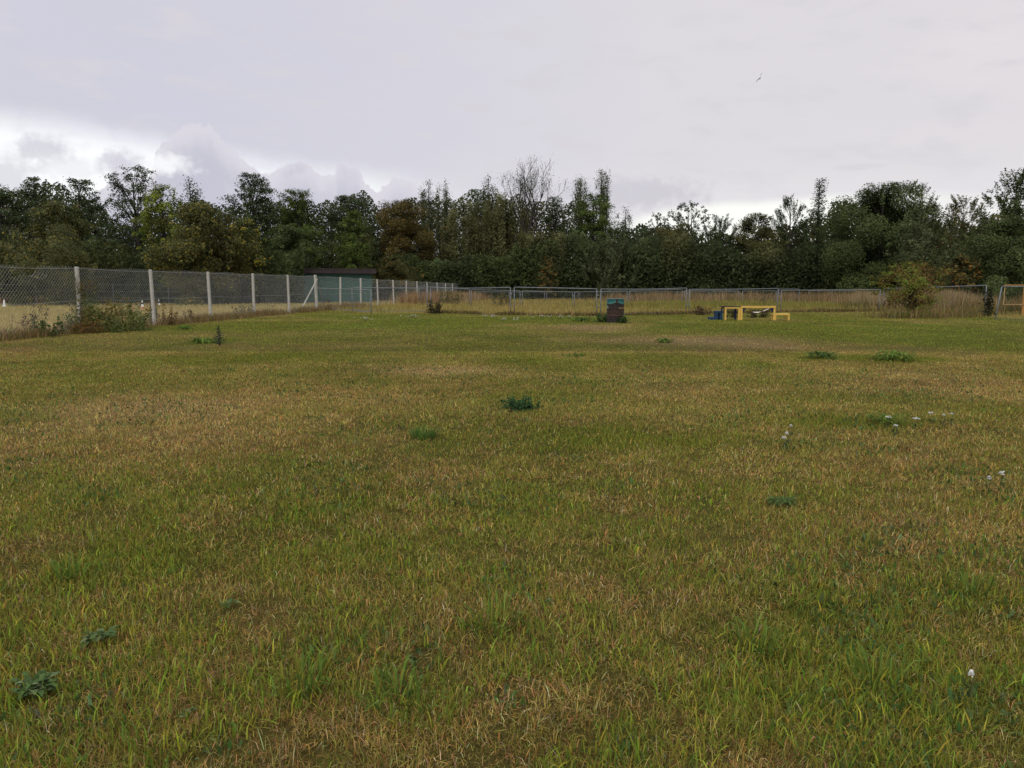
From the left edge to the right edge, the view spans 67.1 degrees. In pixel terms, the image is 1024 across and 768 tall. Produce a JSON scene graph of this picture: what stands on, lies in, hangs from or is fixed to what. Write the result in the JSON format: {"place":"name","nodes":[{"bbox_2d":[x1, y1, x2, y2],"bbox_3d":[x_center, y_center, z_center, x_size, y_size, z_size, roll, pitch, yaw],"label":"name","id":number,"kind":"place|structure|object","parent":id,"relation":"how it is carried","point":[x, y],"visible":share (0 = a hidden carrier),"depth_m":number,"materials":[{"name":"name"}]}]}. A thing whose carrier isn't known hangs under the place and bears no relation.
{"place":"outdoors","nodes":[
{"label":"outdoors","id":0,"kind":"place"},
{"bbox_2d":[0,300,392,330],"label":"dry field grass","id":1,"kind":"structure","parent":0,"point":[167,307],"depth_m":46.39,"materials":[{"name":"beige plant"}]},
{"bbox_2d":[0,284,1022,318],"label":"tall dry grass","id":2,"kind":"structure","parent":0,"point":[967,310],"depth_m":47.02,"materials":[{"name":"beige plant"}]},
{"bbox_2d":[0,294,1023,767],"bbox_3d":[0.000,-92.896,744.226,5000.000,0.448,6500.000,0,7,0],"label":"ground","id":3,"kind":"structure","parent":0,"point":[700,346],"depth_m":4.25,"materials":[{"name":"green plant"}]},
{"bbox_2d":[9,310,36,329],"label":"rusty weed","id":4,"kind":"object","parent":3,"relation":"on","point":[24,318],"visible":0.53,"depth_m":21.39,"materials":[{"name":"brown plant"}]},
{"bbox_2d":[0,183,48,289],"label":"dark tree","id":5,"kind":"object","parent":3,"relation":"on","point":[13,208],"visible":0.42,"depth_m":71.18,"materials":[{"name":"green plant"}]},
{"bbox_2d":[8,669,58,700],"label":"broadleaf weed","id":6,"kind":"object","parent":3,"relation":"on","point":[33,685],"visible":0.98,"depth_m":2.56,"materials":[{"name":"green plant"}]},
{"bbox_2d":[5,176,62,257],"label":"dark tree","id":7,"kind":"object","parent":3,"relation":"on","point":[35,197],"visible":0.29,"depth_m":77.82,"materials":[{"name":"green plant"}]},
{"bbox_2d":[31,316,71,336],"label":"green weed","id":8,"kind":"object","parent":3,"relation":"on","point":[42,323],"visible":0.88,"depth_m":20.98,"materials":[{"name":"green plant"}]},
{"bbox_2d":[0,197,112,305],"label":"rounded bush","id":9,"kind":"object","parent":3,"relation":"on","point":[62,250],"visible":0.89,"depth_m":57.61,"materials":[{"name":"green plant"}]},
{"bbox_2d":[35,550,111,583],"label":"grass tuft","id":10,"kind":"object","parent":3,"relation":"on","point":[69,568],"visible":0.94,"depth_m":3.62,"materials":[{"name":"green plant"}]},
{"bbox_2d":[56,267,97,326],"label":"climbing bramble","id":11,"kind":"object","parent":3,"relation":"on","point":[80,291],"visible":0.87,"depth_m":22.55,"materials":[{"name":"green plant"}]},
{"bbox_2d":[58,313,105,333],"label":"bramble bush","id":12,"kind":"object","parent":3,"relation":"on","point":[87,330],"visible":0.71,"depth_m":22.29,"materials":[{"name":"green plant"}]},
{"bbox_2d":[49,177,115,293],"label":"dark tree","id":13,"kind":"object","parent":3,"relation":"on","point":[89,209],"visible":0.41,"depth_m":75.92,"materials":[{"name":"green plant"}]},
{"bbox_2d":[79,625,118,649],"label":"herb","id":14,"kind":"object","parent":3,"relation":"on","point":[98,635],"visible":0.99,"depth_m":2.92,"materials":[{"name":"green plant"}]},
{"bbox_2d":[57,290,157,332],"bbox_3d":[-12.286,-2.175,23.147,2.800,1.293,2.200,0,7,0],"label":"bramble bush","id":15,"kind":"object","parent":3,"relation":"on","point":[111,321],"visible":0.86,"depth_m":23.03,"materials":[{"name":"green plant"}]},
{"bbox_2d":[83,164,169,287],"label":"ash tree","id":16,"kind":"object","parent":3,"relation":"on","point":[136,188],"visible":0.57,"depth_m":71.70,"materials":[{"name":"green plant"}]},
{"bbox_2d":[120,298,151,326],"bbox_3d":[-12.080,-2.275,24.905,1.030,1.050,0.903,-5,9,-34],"label":"goldenrod","id":17,"kind":"object","parent":3,"relation":"on","point":[131,313],"visible":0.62,"depth_m":24.88,"materials":[{"name":"green plant"}]},
{"bbox_2d":[134,301,159,324],"bbox_3d":[-12.716,-2.487,27.067,1.081,0.913,0.801,3,8,25],"label":"goldenrod","id":18,"kind":"object","parent":3,"relation":"on","point":[158,304],"visible":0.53,"depth_m":27.01,"materials":[{"name":"green plant"}]},
{"bbox_2d":[130,183,187,297],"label":"lime tree","id":19,"kind":"object","parent":3,"relation":"on","point":[157,195],"visible":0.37,"depth_m":65.19,"materials":[{"name":"green plant"}]},
{"bbox_2d":[0,264,323,336],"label":"chain link fence","id":20,"kind":"object","parent":3,"relation":"on","point":[151,289],"visible":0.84,"depth_m":27.33,"materials":[{"name":"metal"}]},
{"bbox_2d":[156,304,178,324],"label":"rusty weed","id":21,"kind":"object","parent":3,"relation":"on","point":[168,317],"visible":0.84,"depth_m":26.98,"materials":[{"name":"brown plant"}]},
{"bbox_2d":[168,175,202,239],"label":"pointed tree","id":22,"kind":"object","parent":3,"relation":"on","point":[191,198],"visible":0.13,"depth_m":70.24,"materials":[{"name":"green plant"}]},
{"bbox_2d":[138,201,262,304],"bbox_3d":[-24.330,-10.318,61.407,8.653,8.207,8.846,0,7,0],"label":"olive tree","id":23,"kind":"object","parent":3,"relation":"on","point":[190,244],"visible":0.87,"depth_m":59.86,"materials":[{"name":"green plant"}]},
{"bbox_2d":[191,337,214,343],"bbox_3d":[-7.394,-1.034,18.488,0.647,0.194,0.613,7,10,44],"label":"dandelion patch","id":24,"kind":"object","parent":3,"relation":"on","point":[202,340],"visible":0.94,"depth_m":18.43,"materials":[{"name":"green plant"}]},
{"bbox_2d":[213,325,224,345],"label":"spruce seedling","id":25,"kind":"object","parent":3,"relation":"on","point":[219,337],"visible":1,"depth_m":17.60,"materials":[{"name":"green plant"}]},
{"bbox_2d":[216,217,275,303],"bbox_3d":[-22.480,-10.363,65.037,5.226,7.428,3.791,-4,8,-32],"label":"yellowing tree","id":26,"kind":"object","parent":3,"relation":"on","point":[248,222],"visible":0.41,"depth_m":64.83,"materials":[{"name":"green plant"}]},
{"bbox_2d":[217,172,298,268],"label":"dark tree","id":27,"kind":"object","parent":3,"relation":"on","point":[268,217],"visible":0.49,"depth_m":79.85,"materials":[{"name":"green plant"}]},
{"bbox_2d":[257,224,326,295],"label":"green tree","id":28,"kind":"object","parent":3,"relation":"on","point":[278,240],"visible":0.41,"depth_m":74.53,"materials":[{"name":"green plant"}]},
{"bbox_2d":[261,189,330,267],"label":"domed tree","id":29,"kind":"object","parent":3,"relation":"on","point":[292,218],"visible":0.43,"depth_m":84.09,"materials":[{"name":"green plant"}]},
{"bbox_2d":[258,642,342,701],"bbox_3d":[-0.695,0.973,2.614,0.302,0.130,0.275,-4,8,-30],"label":"grass tuft","id":30,"kind":"object","parent":3,"relation":"on","point":[321,660],"visible":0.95,"depth_m":2.64,"materials":[{"name":"green plant"}]},
{"bbox_2d":[295,268,375,302],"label":"shed","id":31,"kind":"structure","parent":3,"relation":"on","point":[338,273],"depth_m":70.52,"materials":[{"name":"metal"}]},
{"bbox_2d":[318,288,371,313],"bbox_3d":[-9.356,-4.570,42.260,0.052,1.381,9.482,-4,8,-30],"label":"fence panel","id":32,"kind":"object","parent":3,"relation":"on","point":[349,298],"visible":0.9,"depth_m":40.84,"materials":[{"name":"metal"}]},
{"bbox_2d":[316,194,382,277],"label":"knobbly tree","id":33,"kind":"object","parent":3,"relation":"on","point":[351,200],"visible":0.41,"depth_m":91.09,"materials":[{"name":"green plant"}]},
{"bbox_2d":[332,209,374,281],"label":"conical tree","id":34,"kind":"object","parent":3,"relation":"on","point":[350,242],"visible":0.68,"depth_m":80.13,"materials":[{"name":"green plant"}]},
{"bbox_2d":[351,287,428,310],"bbox_3d":[-6.496,-4.402,40.818,4.962,1.394,0.052,4,8,27],"label":"fence panel","id":35,"kind":"object","parent":3,"relation":"on","point":[385,306],"visible":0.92,"depth_m":40.79,"materials":[{"name":"metal"}]},
{"bbox_2d":[318,276,462,308],"bbox_3d":[-7.937,-8.843,75.304,0.212,2.550,65.102,1,7,5],"label":"chain link fence","id":36,"kind":"object","parent":3,"relation":"on","point":[377,283],"visible":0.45,"depth_m":55.73,"materials":[{"name":"metal"}]},
{"bbox_2d":[338,654,454,719],"bbox_3d":[-0.367,0.989,2.502,0.308,0.128,0.363,-7,10,-44],"label":"grass tuft","id":37,"kind":"object","parent":3,"relation":"on","point":[395,684],"visible":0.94,"depth_m":2.52,"materials":[{"name":"green plant"}]},
{"bbox_2d":[372,254,424,300],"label":"bush","id":38,"kind":"object","parent":3,"relation":"on","point":[389,267],"visible":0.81,"depth_m":86.16,"materials":[{"name":"green plant"}]},
{"bbox_2d":[353,198,448,282],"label":"amber tree","id":39,"kind":"object","parent":3,"relation":"on","point":[401,230],"visible":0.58,"depth_m":92.96,"materials":[{"name":"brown plant"}]},
{"bbox_2d":[407,424,443,440],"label":"grass tuft","id":40,"kind":"object","parent":3,"relation":"on","point":[417,434],"visible":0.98,"depth_m":6.91,"materials":[{"name":"green plant"}]},
{"bbox_2d":[417,177,438,253],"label":"poplar tree","id":41,"kind":"object","parent":3,"relation":"on","point":[430,213],"visible":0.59,"depth_m":99.81,"materials":[{"name":"green plant"}]},
{"bbox_2d":[426,299,442,313],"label":"dark weed","id":42,"kind":"object","parent":3,"relation":"on","point":[437,308],"visible":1,"depth_m":38.39,"materials":[{"name":"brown plant"}]},
{"bbox_2d":[0,301,884,341],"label":"weedy grass","id":43,"kind":"structure","parent":3,"relation":"on","point":[22,333],"depth_m":35.43,"materials":[{"name":"green plant"}]},
{"bbox_2d":[434,178,456,270],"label":"poplar tree","id":44,"kind":"object","parent":3,"relation":"on","point":[444,212],"visible":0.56,"depth_m":100.57,"materials":[{"name":"green plant"}]},
{"bbox_2d":[421,286,469,305],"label":"fence panel","id":45,"kind":"object","parent":3,"relation":"on","point":[443,298],"visible":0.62,"depth_m":55.65,"materials":[{"name":"metal"}]},
{"bbox_2d":[438,290,463,304],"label":"ragwort","id":46,"kind":"object","parent":3,"relation":"on","point":[447,298],"visible":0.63,"depth_m":59.18,"materials":[{"name":"green plant"}]},
{"bbox_2d":[439,198,493,282],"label":"poplar tree","id":47,"kind":"object","parent":3,"relation":"on","point":[474,237],"visible":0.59,"depth_m":96.49,"materials":[{"name":"green plant"}]},
{"bbox_2d":[430,287,511,314],"bbox_3d":[-2.069,-4.028,37.744,4.981,1.425,0.052,5,9,34],"label":"fence panel","id":48,"kind":"object","parent":3,"relation":"on","point":[440,297],"visible":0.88,"depth_m":37.45,"materials":[{"name":"metal"}]},
{"bbox_2d":[475,175,498,269],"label":"poplar tree","id":49,"kind":"object","parent":3,"relation":"on","point":[493,204],"visible":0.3,"depth_m":102.25,"materials":[{"name":"green plant"}]},
{"bbox_2d":[452,588,531,633],"bbox_3d":[-0.092,0.912,3.106,0.341,0.128,0.302,-3,8,-23],"label":"grass tuft","id":50,"kind":"object","parent":3,"relation":"on","point":[490,607],"visible":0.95,"depth_m":3.12,"materials":[{"name":"green plant"}]},
{"bbox_2d":[471,289,520,306],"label":"fence panel","id":51,"kind":"object","parent":3,"relation":"on","point":[498,296],"visible":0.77,"depth_m":51.51,"materials":[{"name":"metal"}]},
{"bbox_2d":[480,191,531,289],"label":"poplar tree","id":52,"kind":"object","parent":3,"relation":"on","point":[503,235],"visible":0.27,"depth_m":97.35,"materials":[{"name":"green plant"}]},
{"bbox_2d":[0,181,1023,303],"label":"undergrowth","id":53,"kind":"object","parent":3,"relation":"on","point":[726,274],"visible":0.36,"depth_m":87.47,"materials":[{"name":"green plant"}]},
{"bbox_2d":[499,394,540,410],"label":"thistle","id":54,"kind":"object","parent":3,"relation":"on","point":[518,405],"visible":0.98,"depth_m":8.49,"materials":[{"name":"green plant"}]},
{"bbox_2d":[496,152,570,240],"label":"bare tree","id":55,"kind":"object","parent":3,"relation":"on","point":[525,191],"visible":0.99,"depth_m":94.34,"materials":[{"name":"grey plant"}]},
{"bbox_2d":[511,227,567,297],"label":"olive tree","id":56,"kind":"object","parent":3,"relation":"on","point":[526,242],"visible":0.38,"depth_m":92.17,"materials":[{"name":"green plant"}]},
{"bbox_2d":[535,256,560,298],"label":"orange bush","id":57,"kind":"object","parent":3,"relation":"on","point":[545,270],"visible":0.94,"depth_m":88.83,"materials":[{"name":"green plant"}]},
{"bbox_2d":[522,291,573,307],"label":"fence panel","id":58,"kind":"object","parent":3,"relation":"on","point":[549,300],"visible":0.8,"depth_m":50.10,"materials":[{"name":"metal"}]},
{"bbox_2d":[514,287,598,315],"bbox_3d":[2.033,-3.798,35.900,4.026,1.434,0.052,2,7,14],"label":"fence panel","id":59,"kind":"object","parent":3,"relation":"on","point":[540,303],"visible":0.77,"depth_m":35.89,"materials":[{"name":"metal"}]},
{"bbox_2d":[535,195,581,279],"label":"ragged tree","id":60,"kind":"object","parent":3,"relation":"on","point":[555,212],"visible":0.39,"depth_m":101.56,"materials":[{"name":"green plant"}]},
{"bbox_2d":[570,174,590,281],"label":"poplar tree","id":61,"kind":"object","parent":3,"relation":"on","point":[579,191],"visible":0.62,"depth_m":104.02,"materials":[{"name":"green plant"}]},
{"bbox_2d":[561,192,638,294],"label":"green tree","id":62,"kind":"object","parent":3,"relation":"on","point":[600,224],"visible":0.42,"depth_m":99.34,"materials":[{"name":"green plant"}]},
{"bbox_2d":[593,312,606,321],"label":"nettle clump","id":63,"kind":"object","parent":3,"relation":"on","point":[598,316],"visible":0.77,"depth_m":29.43,"materials":[{"name":"green plant"}]},
{"bbox_2d":[593,169,611,235],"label":"poplar tree","id":64,"kind":"object","parent":3,"relation":"on","point":[603,186],"visible":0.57,"depth_m":105.11,"materials":[{"name":"green plant"}]},
{"bbox_2d":[564,232,660,298],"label":"willow bush","id":65,"kind":"object","parent":3,"relation":"on","point":[617,260],"visible":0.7,"depth_m":89.69,"materials":[{"name":"green plant"}]},
{"bbox_2d":[607,298,624,322],"bbox_3d":[3.858,-2.731,28.807,0.665,0.922,0.665,0,7,0],"label":"oil drum","id":66,"kind":"object","parent":3,"relation":"on","point":[615,309],"visible":0.94,"depth_m":28.54,"materials":[{"name":"metal"}]},
{"bbox_2d":[614,205,633,251],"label":"tree","id":67,"kind":"object","parent":3,"relation":"on","point":[623,223],"visible":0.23,"depth_m":102.14,"materials":[{"name":"green plant"}]},
{"bbox_2d":[600,288,687,313],"bbox_3d":[6.296,-3.848,36.449,4.937,1.394,0.052,-3,8,-25],"label":"fence panel","id":68,"kind":"object","parent":3,"relation":"on","point":[684,298],"visible":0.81,"depth_m":36.35,"materials":[{"name":"metal"}]},
{"bbox_2d":[645,212,664,273],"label":"sapling","id":69,"kind":"object","parent":3,"relation":"on","point":[657,220],"visible":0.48,"depth_m":97.21,"materials":[{"name":"green plant"}]},
{"bbox_2d":[644,227,704,290],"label":"olive tree","id":70,"kind":"object","parent":3,"relation":"on","point":[666,231],"visible":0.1,"depth_m":92.88,"materials":[{"name":"green plant"}]},
{"bbox_2d":[332,297,1023,318],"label":"meadow grass","id":71,"kind":"structure","parent":3,"relation":"on","point":[463,305],"depth_m":45.66,"materials":[{"name":"green plant"}]},
{"bbox_2d":[662,200,711,243],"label":"open tree","id":72,"kind":"object","parent":3,"relation":"on","point":[679,217],"visible":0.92,"depth_m":94.77,"materials":[{"name":"green plant"}]},
{"bbox_2d":[690,306,711,314],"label":"dark weed","id":73,"kind":"object","parent":3,"relation":"on","point":[701,311],"visible":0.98,"depth_m":36.28,"materials":[{"name":"green plant"}]},
{"bbox_2d":[684,290,739,301],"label":"fence panel","id":74,"kind":"object","parent":3,"relation":"on","point":[710,293],"visible":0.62,"depth_m":57.08,"materials":[{"name":"metal"}]},
{"bbox_2d":[708,311,722,319],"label":"blue steps","id":75,"kind":"structure","parent":3,"relation":"on","point":[718,315],"depth_m":31.24,"materials":[{"name":"paint"}]},
{"bbox_2d":[694,213,749,279],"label":"feathery tree","id":76,"kind":"object","parent":3,"relation":"on","point":[721,237],"visible":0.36,"depth_m":91.00,"materials":[{"name":"green plant"}]},
{"bbox_2d":[720,306,740,319],"bbox_3d":[8.825,-2.847,31.192,0.672,0.592,0.677,0,7,0],"label":"agility table","id":77,"kind":"object","parent":3,"relation":"on","point":[732,307],"visible":0.8,"depth_m":30.86,"materials":[{"name":"yellow paint"}]},
{"bbox_2d":[688,288,778,312],"bbox_3d":[11.271,-4.146,38.910,6.129,1.366,0.052,-4,8,-28],"label":"fence panel","id":78,"kind":"object","parent":3,"relation":"on","point":[734,294],"visible":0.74,"depth_m":38.71,"materials":[{"name":"metal"}]},
{"bbox_2d":[725,212,789,290],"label":"olive tree","id":79,"kind":"object","parent":3,"relation":"on","point":[751,243],"visible":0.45,"depth_m":89.14,"materials":[{"name":"green plant"}]},
{"bbox_2d":[740,306,775,319],"bbox_3d":[9.822,-2.813,30.862,1.393,0.608,0.090,0,7,0],"label":"hurdle","id":80,"kind":"object","parent":3,"relation":"on","point":[743,308],"visible":0.86,"depth_m":30.80,"materials":[{"name":"yellow paint"}]},
{"bbox_2d":[746,308,771,317],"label":"rusty weed","id":81,"kind":"object","parent":3,"relation":"on","point":[762,315],"visible":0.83,"depth_m":33.65,"materials":[{"name":"plant"}]},
{"bbox_2d":[724,609,812,659],"bbox_3d":[0.953,0.940,2.891,0.311,0.127,0.328,0,7,0],"label":"grass tuft","id":82,"kind":"object","parent":3,"relation":"on","point":[770,646],"visible":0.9,"depth_m":2.91,"materials":[{"name":"green plant"}]},
{"bbox_2d":[765,496,798,507],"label":"dark weed","id":83,"kind":"object","parent":3,"relation":"on","point":[782,498],"visible":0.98,"depth_m":4.79,"materials":[{"name":"green plant"}]},
{"bbox_2d":[767,194,818,276],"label":"willow tree","id":84,"kind":"object","parent":3,"relation":"on","point":[795,229],"visible":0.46,"depth_m":91.03,"materials":[{"name":"green plant"}]},
{"bbox_2d":[801,177,828,285],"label":"birch tree","id":85,"kind":"object","parent":3,"relation":"on","point":[819,219],"visible":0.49,"depth_m":85.18,"materials":[{"name":"green plant"}]},
{"bbox_2d":[804,350,840,359],"bbox_3d":[5.881,-0.544,14.582,0.674,0.162,0.664,4,8,30],"label":"dandelion patch","id":86,"kind":"object","parent":3,"relation":"on","point":[821,354],"visible":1,"depth_m":14.49,"materials":[{"name":"green plant"}]},
{"bbox_2d":[780,289,880,311],"bbox_3d":[16.976,-4.376,40.989,6.024,1.298,0.052,-2,7,-12],"label":"fence panel","id":87,"kind":"object","parent":3,"relation":"on","point":[829,296],"visible":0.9,"depth_m":40.95,"materials":[{"name":"metal"}]},
{"bbox_2d":[822,637,925,694],"bbox_3d":[1.247,0.969,2.657,0.314,0.129,0.316,7,10,44],"label":"grass tuft","id":88,"kind":"object","parent":3,"relation":"on","point":[890,666],"visible":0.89,"depth_m":2.70,"materials":[{"name":"green plant"}]},
{"bbox_2d":[804,179,958,295],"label":"broad tree","id":89,"kind":"object","parent":3,"relation":"on","point":[878,220],"visible":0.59,"depth_m":77.38,"materials":[{"name":"green plant"}]},
{"bbox_2d":[864,410,911,424],"bbox_3d":[3.733,0.337,7.702,0.462,0.084,0.446,0,7,0],"label":"dandelion patch","id":90,"kind":"object","parent":3,"relation":"on","point":[882,417],"visible":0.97,"depth_m":7.66,"materials":[{"name":"green plant"}]},
{"bbox_2d":[869,349,920,361],"bbox_3d":[7.032,-0.519,14.157,0.890,0.203,0.953,0,7,0],"label":"dandelion patch","id":91,"kind":"object","parent":3,"relation":"on","point":[893,353],"visible":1,"depth_m":14.08,"materials":[{"name":"green plant"}]},
{"bbox_2d":[869,260,949,312],"bbox_3d":[17.527,-4.139,33.995,3.314,2.663,3.076,-5,9,-35],"label":"thorn tree","id":92,"kind":"object","parent":3,"relation":"on","point":[915,283],"visible":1,"depth_m":33.49,"materials":[{"name":"green plant"}]},
{"bbox_2d":[883,200,966,289],"bbox_3d":[32.665,-10.333,61.134,6.096,8.308,5.166,4,8,28],"label":"willow tree","id":93,"kind":"object","parent":3,"relation":"on","point":[921,247],"visible":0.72,"depth_m":60.37,"materials":[{"name":"green plant"}]},
{"bbox_2d":[912,182,939,253],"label":"wispy tree","id":94,"kind":"object","parent":3,"relation":"on","point":[930,197],"visible":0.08,"depth_m":83.98,"materials":[{"name":"green plant"}]},
{"bbox_2d":[883,285,987,315],"bbox_3d":[20.732,-4.137,38.237,0.052,1.517,6.936,-2,7,-12],"label":"fence panel","id":95,"kind":"object","parent":3,"relation":"on","point":[950,297],"visible":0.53,"depth_m":36.56,"materials":[{"name":"metal"}]},
{"bbox_2d":[978,288,995,315],"bbox_3d":[21.502,-3.679,34.849,0.635,1.340,0.703,0,7,0],"label":"ivy tangle","id":96,"kind":"object","parent":95,"relation":"attached to","point":[988,303],"visible":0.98,"depth_m":34.85,"materials":[{"name":"green plant"}]},
{"bbox_2d":[930,254,986,299],"bbox_3d":[28.538,-6.545,49.576,3.584,3.494,3.008,-5,9,-32],"label":"orange bush","id":97,"kind":"object","parent":3,"relation":"on","point":[963,278],"visible":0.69,"depth_m":49.11,"materials":[{"name":"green plant"}]},
{"bbox_2d":[925,194,998,259],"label":"olive tree","id":98,"kind":"object","parent":3,"relation":"on","point":[973,217],"visible":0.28,"depth_m":70.20,"materials":[{"name":"green plant"}]},
{"bbox_2d":[952,669,977,705],"bbox_3d":[1.467,0.994,2.499,0.075,0.140,0.063,5,9,32],"label":"yarrow","id":99,"kind":"object","parent":3,"relation":"on","point":[971,672],"visible":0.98,"depth_m":2.50,"materials":[{"name":"green plant"}]},
{"bbox_2d":[937,561,1002,600],"bbox_3d":[2.025,0.871,3.444,0.257,0.125,0.304,5,9,36],"label":"grass tuft","id":100,"kind":"object","parent":3,"relation":"on","point":[966,582],"visible":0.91,"depth_m":3.44,"materials":[{"name":"green plant"}]},
{"bbox_2d":[945,215,1023,303],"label":"dark bush","id":101,"kind":"object","parent":3,"relation":"on","point":[1011,264],"visible":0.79,"depth_m":48.48,"materials":[{"name":"green plant"}]},
{"bbox_2d":[951,167,1023,290],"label":"leafy tree","id":102,"kind":"object","parent":3,"relation":"on","point":[1014,209],"visible":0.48,"depth_m":62.85,"materials":[{"name":"green plant"}]},
{"bbox_2d":[995,286,1023,320],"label":"soccer goal","id":103,"kind":"object","parent":3,"relation":"on","point":[1004,300],"visible":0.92,"depth_m":31.41,"materials":[{"name":"metal"}]},
{"bbox_2d":[1003,285,1023,315],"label":"obstacle frame","id":104,"kind":"object","parent":3,"relation":"on","point":[1022,310],"visible":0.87,"depth_m":35.83,"materials":[{"name":"orange paint"}]},
{"bbox_2d":[0,0,1023,258],"label":"sky","id":105,"kind":"structure","parent":0,"point":[330,99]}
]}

